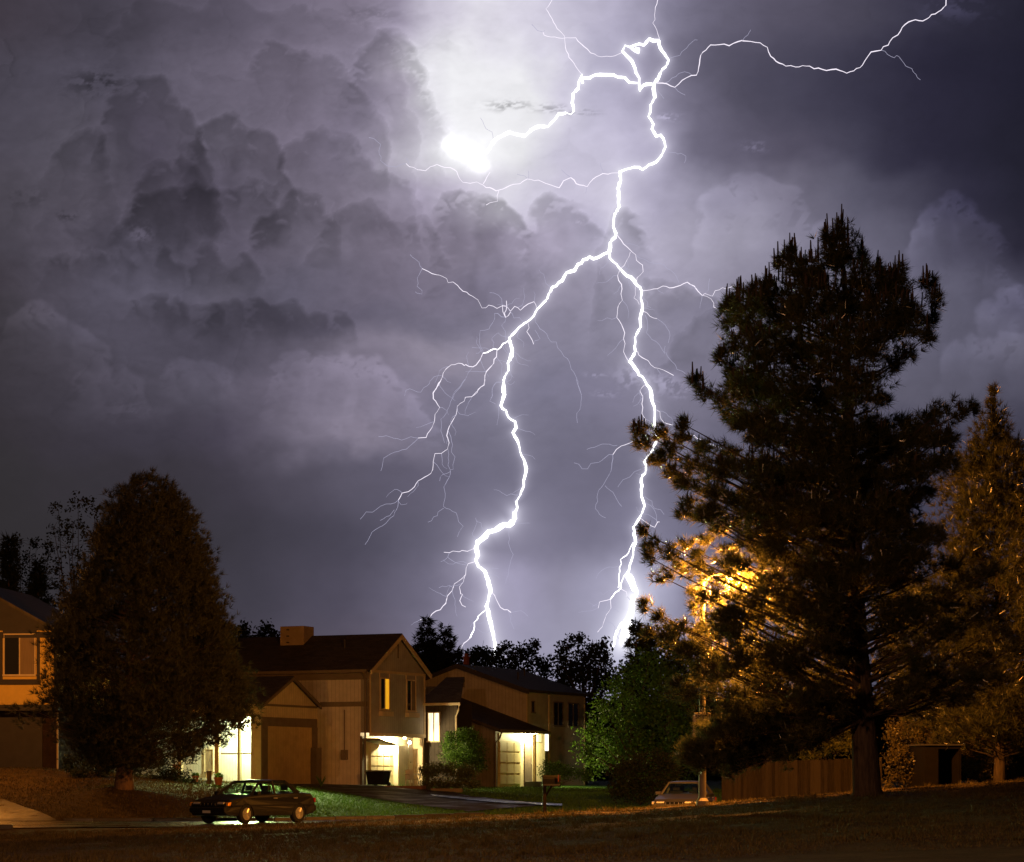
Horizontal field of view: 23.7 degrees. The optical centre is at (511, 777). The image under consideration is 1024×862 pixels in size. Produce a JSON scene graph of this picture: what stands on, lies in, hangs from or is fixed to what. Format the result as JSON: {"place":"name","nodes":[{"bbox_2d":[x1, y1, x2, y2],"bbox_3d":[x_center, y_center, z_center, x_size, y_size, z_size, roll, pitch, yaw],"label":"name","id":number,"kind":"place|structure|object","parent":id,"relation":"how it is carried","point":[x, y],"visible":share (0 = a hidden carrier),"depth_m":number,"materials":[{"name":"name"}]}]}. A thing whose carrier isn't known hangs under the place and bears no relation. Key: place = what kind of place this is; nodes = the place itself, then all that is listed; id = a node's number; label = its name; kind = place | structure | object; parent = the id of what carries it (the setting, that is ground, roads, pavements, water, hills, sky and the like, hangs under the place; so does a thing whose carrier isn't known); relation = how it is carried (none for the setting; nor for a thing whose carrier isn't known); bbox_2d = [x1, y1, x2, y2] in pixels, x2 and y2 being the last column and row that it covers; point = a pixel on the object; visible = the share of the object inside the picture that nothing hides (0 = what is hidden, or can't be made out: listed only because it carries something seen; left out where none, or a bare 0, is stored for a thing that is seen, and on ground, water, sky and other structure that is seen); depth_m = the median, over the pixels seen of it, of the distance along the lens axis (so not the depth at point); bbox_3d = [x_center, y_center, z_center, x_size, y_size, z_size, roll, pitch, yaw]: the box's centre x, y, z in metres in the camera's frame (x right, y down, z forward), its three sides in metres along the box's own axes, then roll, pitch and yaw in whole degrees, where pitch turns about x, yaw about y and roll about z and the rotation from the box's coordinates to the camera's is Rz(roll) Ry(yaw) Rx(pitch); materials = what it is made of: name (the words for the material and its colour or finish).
{"place":"outdoors","nodes":[
{"label":"outdoors","id":0,"kind":"place"},
{"bbox_2d":[0,799,57,820],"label":"driveway","id":1,"kind":"structure","parent":0,"point":[10,811],"depth_m":83.64,"materials":[{"name":"concrete"}]},
{"bbox_2d":[0,815,475,827],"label":"street","id":2,"kind":"structure","parent":0,"point":[24,824],"depth_m":77.36,"materials":[{"name":"grey asphalt"}]},
{"bbox_2d":[189,779,315,823],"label":"parked car","id":3,"kind":"object","parent":2,"relation":"on","point":[262,805],"visible":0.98,"depth_m":77.61,"materials":[{"name":"black paint"}]},
{"bbox_2d":[651,781,716,806],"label":"parked car","id":4,"kind":"object","parent":2,"relation":"on","point":[675,796],"visible":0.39,"depth_m":85.67,"materials":[{"name":"grey paint"}]},
{"bbox_2d":[291,784,538,810],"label":"driveway","id":5,"kind":"structure","parent":0,"point":[424,797],"depth_m":99.05,"materials":[{"name":"grey concrete"}]},
{"bbox_2d":[316,776,325,785],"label":"weed","id":6,"kind":"object","parent":5,"relation":"on","point":[320,781],"visible":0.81,"depth_m":105.95,"materials":[{"name":"green plant"}]},
{"bbox_2d":[365,770,391,785],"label":"wheelie bin","id":7,"kind":"object","parent":5,"relation":"on","point":[378,777],"visible":0.95,"depth_m":110.31,"materials":[{"name":"black plastic"}]},
{"bbox_2d":[384,786,425,788],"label":"edging","id":8,"kind":"object","parent":5,"relation":"on","point":[417,787],"visible":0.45,"depth_m":107.26,"materials":[{"name":"brown wood"}]},
{"bbox_2d":[404,770,419,785],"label":"garden chair","id":9,"kind":"object","parent":5,"relation":"on","point":[409,774],"visible":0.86,"depth_m":110.60,"materials":[{"name":"white plastic"}]},
{"bbox_2d":[431,794,561,804],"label":"path","id":10,"kind":"structure","parent":0,"point":[518,802],"depth_m":96.30,"materials":[{"name":"concrete"}]},
{"bbox_2d":[0,0,1023,699],"bbox_3d":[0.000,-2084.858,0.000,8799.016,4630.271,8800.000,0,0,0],"label":"sky","id":11,"kind":"structure","parent":0,"point":[240,314],"depth_m":4271.78,"materials":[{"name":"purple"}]},
{"bbox_2d":[0,768,1023,861],"bbox_3d":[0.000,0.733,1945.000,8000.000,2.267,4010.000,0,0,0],"label":"ground","id":12,"kind":"structure","parent":0,"point":[996,852],"depth_m":48.91,"materials":[{"name":"green plant"}]},
{"bbox_2d":[0,532,27,592],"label":"conifer tree","id":13,"kind":"object","parent":12,"relation":"on","point":[9,572],"visible":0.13,"depth_m":121.82,"materials":[{"name":"green plant"}]},
{"bbox_2d":[3,531,61,611],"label":"broadleaf tree","id":14,"kind":"object","parent":12,"relation":"on","point":[33,545],"visible":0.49,"depth_m":125.23,"materials":[{"name":"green plant"}]},
{"bbox_2d":[23,556,52,605],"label":"conifer tree","id":15,"kind":"object","parent":12,"relation":"on","point":[37,587],"visible":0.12,"depth_m":123.86,"materials":[{"name":"green plant"}]},
{"bbox_2d":[0,588,108,770],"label":"house","id":16,"kind":"structure","parent":12,"relation":"on","point":[27,745],"depth_m":100.39,"materials":[{"name":"paint"}]},
{"bbox_2d":[2,633,36,675],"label":"window","id":17,"kind":"structure","parent":16,"relation":"in","point":[19,655],"depth_m":100.15,"materials":[{"name":"grey"}]},
{"bbox_2d":[0,717,42,767],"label":"garage door","id":18,"kind":"structure","parent":16,"relation":"in","point":[22,748],"depth_m":100.47,"materials":[{"name":"brown wood"}]},
{"bbox_2d":[36,491,102,615],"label":"broadleaf tree","id":19,"kind":"object","parent":12,"relation":"on","point":[59,561],"visible":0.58,"depth_m":121.34,"materials":[{"name":"green plant"}]},
{"bbox_2d":[57,753,111,777],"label":"bush","id":20,"kind":"object","parent":12,"relation":"on","point":[67,763],"visible":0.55,"depth_m":95.62,"materials":[{"name":"green plant"}]},
{"bbox_2d":[1,466,267,789],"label":"broadleaf tree","id":21,"kind":"object","parent":12,"relation":"on","point":[175,572],"visible":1,"depth_m":86.36,"materials":[{"name":"green plant"}]},
{"bbox_2d":[0,767,320,819],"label":"lawn grass","id":22,"kind":"structure","parent":12,"relation":"on","point":[176,783],"depth_m":90.94,"materials":[{"name":"green plant"}]},
{"bbox_2d":[139,758,201,783],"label":"bush","id":23,"kind":"object","parent":12,"relation":"on","point":[171,772],"visible":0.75,"depth_m":100.62,"materials":[{"name":"green plant"}]},
{"bbox_2d":[192,772,198,782],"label":"flower pot","id":24,"kind":"object","parent":12,"relation":"on","point":[196,775],"visible":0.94,"depth_m":102.92,"materials":[{"name":"ceramic"}]},
{"bbox_2d":[206,771,211,783],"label":"wooden stump","id":25,"kind":"object","parent":12,"relation":"on","point":[209,777],"visible":0.9,"depth_m":103.13,"materials":[{"name":"brown wood"}]},
{"bbox_2d":[214,772,222,784],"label":"flower pot","id":26,"kind":"object","parent":12,"relation":"on","point":[218,778],"visible":0.99,"depth_m":102.37,"materials":[{"name":"ceramic"}]},
{"bbox_2d":[0,813,484,828],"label":"kerb","id":27,"kind":"structure","parent":12,"relation":"on","point":[6,826],"depth_m":81.95,"materials":[{"name":"concrete"}]},
{"bbox_2d":[231,620,260,637],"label":"broadleaf tree","id":28,"kind":"object","parent":12,"relation":"on","point":[245,632],"visible":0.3,"depth_m":148.94,"materials":[{"name":"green plant"}]},
{"bbox_2d":[254,618,279,636],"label":"broadleaf tree","id":29,"kind":"object","parent":12,"relation":"on","point":[271,632],"visible":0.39,"depth_m":149.46,"materials":[{"name":"green plant"}]},
{"bbox_2d":[110,626,471,787],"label":"house","id":30,"kind":"structure","parent":12,"relation":"on","point":[346,709],"depth_m":112.94,"materials":[{"name":"beige wood"}]},
{"bbox_2d":[203,749,213,771],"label":"window","id":31,"kind":"structure","parent":30,"relation":"in","point":[209,758],"depth_m":111.64,"materials":[{"name":"beige glass"}]},
{"bbox_2d":[245,740,250,779],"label":"door","id":32,"kind":"structure","parent":30,"relation":"in","point":[247,742],"depth_m":110.76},
{"bbox_2d":[268,726,311,783],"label":"garage door","id":33,"kind":"structure","parent":30,"relation":"in","point":[289,748],"depth_m":110.85,"materials":[{"name":"brown wood"}]},
{"bbox_2d":[370,746,393,784],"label":"garage door","id":34,"kind":"structure","parent":30,"relation":"in","point":[381,758],"depth_m":114.09,"materials":[{"name":"white wood"}]},
{"bbox_2d":[379,677,390,710],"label":"window","id":35,"kind":"structure","parent":30,"relation":"in","point":[384,682],"depth_m":113.23,"materials":[{"name":"yellow glass"}]},
{"bbox_2d":[408,740,412,782],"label":"door","id":36,"kind":"structure","parent":30,"relation":"in","point":[410,746],"depth_m":116.60,"materials":[{"name":"beige wood"}]},
{"bbox_2d":[406,679,417,711],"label":"window","id":37,"kind":"structure","parent":30,"relation":"in","point":[410,684],"depth_m":115.61,"materials":[{"name":"grey"}]},
{"bbox_2d":[426,712,440,741],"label":"window","id":38,"kind":"structure","parent":30,"relation":"in","point":[433,718],"depth_m":117.08,"materials":[{"name":"beige glass"}]},
{"bbox_2d":[411,614,453,673],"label":"conifer tree","id":39,"kind":"object","parent":12,"relation":"on","point":[429,647],"visible":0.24,"depth_m":164.51,"materials":[{"name":"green plant"}]},
{"bbox_2d":[431,788,462,792],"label":"timber edging","id":40,"kind":"object","parent":12,"relation":"on","point":[458,790],"visible":0.51,"depth_m":106.28,"materials":[{"name":"brown wood"}]},
{"bbox_2d":[421,622,473,672],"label":"conifer tree","id":41,"kind":"object","parent":12,"relation":"on","point":[450,645],"visible":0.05,"depth_m":167.65,"materials":[{"name":"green plant"}]},
{"bbox_2d":[415,759,483,791],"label":"bush","id":42,"kind":"object","parent":12,"relation":"on","point":[438,769],"visible":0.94,"depth_m":107.65,"materials":[{"name":"green plant"}]},
{"bbox_2d":[436,725,490,785],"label":"bush","id":43,"kind":"object","parent":12,"relation":"on","point":[466,751],"visible":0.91,"depth_m":113.96,"materials":[{"name":"green plant"}]},
{"bbox_2d":[461,640,502,666],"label":"broadleaf tree","id":44,"kind":"object","parent":12,"relation":"on","point":[477,654],"visible":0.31,"depth_m":171.43,"materials":[{"name":"green plant"}]},
{"bbox_2d":[425,664,591,786],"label":"house","id":45,"kind":"structure","parent":12,"relation":"on","point":[523,721],"depth_m":128.73,"materials":[{"name":"beige wood"}]},
{"bbox_2d":[462,653,469,664],"bbox_3d":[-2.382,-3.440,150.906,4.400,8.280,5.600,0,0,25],"label":"chimney","id":46,"kind":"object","parent":45,"relation":"on","point":[465,657],"depth_m":149.88,"materials":[{"name":"red brick"}]},
{"bbox_2d":[499,741,520,784],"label":"garage door","id":47,"kind":"structure","parent":45,"relation":"in","point":[509,751],"depth_m":123.52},
{"bbox_2d":[524,743,531,781],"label":"door","id":48,"kind":"structure","parent":45,"relation":"in","point":[527,746],"depth_m":125.43,"materials":[{"name":"white wood"}]},
{"bbox_2d":[531,701,535,713],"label":"window","id":49,"kind":"structure","parent":45,"relation":"in","point":[532,702],"depth_m":128.67,"materials":[{"name":"grey glass"}]},
{"bbox_2d":[545,734,549,751],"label":"window","id":50,"kind":"structure","parent":45,"relation":"in","point":[546,735],"depth_m":130.30,"materials":[{"name":"white glass"}]},
{"bbox_2d":[553,701,564,726],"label":"window","id":51,"kind":"structure","parent":45,"relation":"in","point":[558,707],"depth_m":131.64,"materials":[{"name":"grey glass"}]},
{"bbox_2d":[567,702,579,727],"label":"window","id":52,"kind":"structure","parent":45,"relation":"in","point":[572,708],"depth_m":133.47,"materials":[{"name":"grey glass"}]},
{"bbox_2d":[484,637,555,680],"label":"broadleaf tree","id":53,"kind":"object","parent":12,"relation":"on","point":[543,666],"visible":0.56,"depth_m":163.87,"materials":[{"name":"green plant"}]},
{"bbox_2d":[542,775,560,812],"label":"mailbox","id":54,"kind":"object","parent":12,"relation":"on","point":[551,780],"visible":0.94,"depth_m":67.35,"materials":[{"name":"brown wood"}]},
{"bbox_2d":[537,757,593,787],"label":"bush","id":55,"kind":"object","parent":12,"relation":"on","point":[560,770],"visible":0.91,"depth_m":119.64,"materials":[{"name":"green plant"}]},
{"bbox_2d":[550,631,618,783],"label":"broadleaf tree","id":56,"kind":"object","parent":12,"relation":"on","point":[577,671],"visible":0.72,"depth_m":147.09,"materials":[{"name":"green plant"}]},
{"bbox_2d":[568,644,697,788],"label":"broadleaf tree","id":57,"kind":"object","parent":12,"relation":"on","point":[633,717],"visible":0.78,"depth_m":122.92,"materials":[{"name":"green plant"}]},
{"bbox_2d":[615,615,659,787],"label":"conifer tree","id":58,"kind":"object","parent":12,"relation":"on","point":[633,631],"visible":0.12,"depth_m":127.81,"materials":[{"name":"green plant"}]},
{"bbox_2d":[603,746,689,805],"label":"bush","id":59,"kind":"object","parent":12,"relation":"on","point":[620,789],"visible":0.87,"depth_m":96.22,"materials":[{"name":"green plant"}]},
{"bbox_2d":[605,618,728,782],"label":"broadleaf tree","id":60,"kind":"object","parent":12,"relation":"on","point":[653,640],"visible":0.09,"depth_m":133.38,"materials":[{"name":"green plant"}]},
{"bbox_2d":[696,572,733,805],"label":"street lamp","id":61,"kind":"object","parent":12,"relation":"on","point":[702,799],"visible":0.33,"depth_m":66.42,"materials":[{"name":"brown metal"}]},
{"bbox_2d":[693,713,709,735],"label":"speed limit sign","id":62,"kind":"object","parent":61,"relation":"attached to","point":[696,716],"visible":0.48,"depth_m":66.33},
{"bbox_2d":[710,581,819,759],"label":"broadleaf tree","id":63,"kind":"object","parent":12,"relation":"on","point":[764,639],"depth_m":97.38,"materials":[{"name":"green plant"}]},
{"bbox_2d":[722,758,881,800],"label":"wooden fence","id":64,"kind":"object","parent":12,"relation":"on","point":[803,777],"visible":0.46,"depth_m":85.68,"materials":[{"name":"brown wood"}]},
{"bbox_2d":[585,686,1023,779],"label":"distant trees","id":65,"kind":"object","parent":12,"relation":"on","point":[880,743],"depth_m":231.92,"materials":[{"name":"green plant"}]},
{"bbox_2d":[789,684,851,760],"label":"broadleaf tree","id":66,"kind":"object","parent":12,"relation":"on","point":[846,746],"visible":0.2,"depth_m":91.12,"materials":[{"name":"green plant"}]},
{"bbox_2d":[626,204,1023,796],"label":"pine tree","id":67,"kind":"object","parent":12,"relation":"on","point":[819,704],"visible":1,"depth_m":62.46,"materials":[{"name":"green plant"}]},
{"bbox_2d":[880,719,938,788],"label":"bush","id":68,"kind":"object","parent":12,"relation":"on","point":[892,755],"visible":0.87,"depth_m":77.54,"materials":[{"name":"green plant"}]},
{"bbox_2d":[905,744,964,787],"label":"garden shed","id":69,"kind":"structure","parent":12,"relation":"on","point":[935,764],"depth_m":76.95,"materials":[{"name":"brown wood"}]},
{"bbox_2d":[938,750,947,785],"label":"doorway","id":70,"kind":"structure","parent":69,"relation":"in","point":[942,754],"depth_m":77.56,"materials":[{"name":"black"}]},
{"bbox_2d":[867,577,1020,753],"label":"broadleaf tree","id":71,"kind":"object","parent":12,"relation":"on","point":[884,737],"visible":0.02,"depth_m":83.59,"materials":[{"name":"green plant"}]},
{"bbox_2d":[870,381,1023,781],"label":"pine tree","id":72,"kind":"object","parent":12,"relation":"on","point":[980,721],"visible":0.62,"depth_m":76.03,"materials":[{"name":"green plant"}]},
{"bbox_2d":[959,730,1016,782],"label":"bush","id":73,"kind":"object","parent":12,"relation":"on","point":[984,769],"visible":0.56,"depth_m":78.61,"materials":[{"name":"green plant"}]},
{"bbox_2d":[979,762,1023,781],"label":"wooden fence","id":74,"kind":"object","parent":12,"relation":"on","point":[1012,772],"visible":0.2,"depth_m":81.65,"materials":[{"name":"brown wood"}]},
{"bbox_2d":[180,783,882,819],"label":"lawn grass","id":75,"kind":"structure","parent":0,"point":[528,794],"depth_m":97.41,"materials":[{"name":"green plant"}]},
{"bbox_2d":[362,0,945,653],"bbox_3d":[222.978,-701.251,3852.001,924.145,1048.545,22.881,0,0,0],"label":"lightning bolt","id":76,"kind":"object","parent":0,"point":[514,518],"visible":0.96,"depth_m":3849.81,"materials":[{"name":"white"}]}
]}

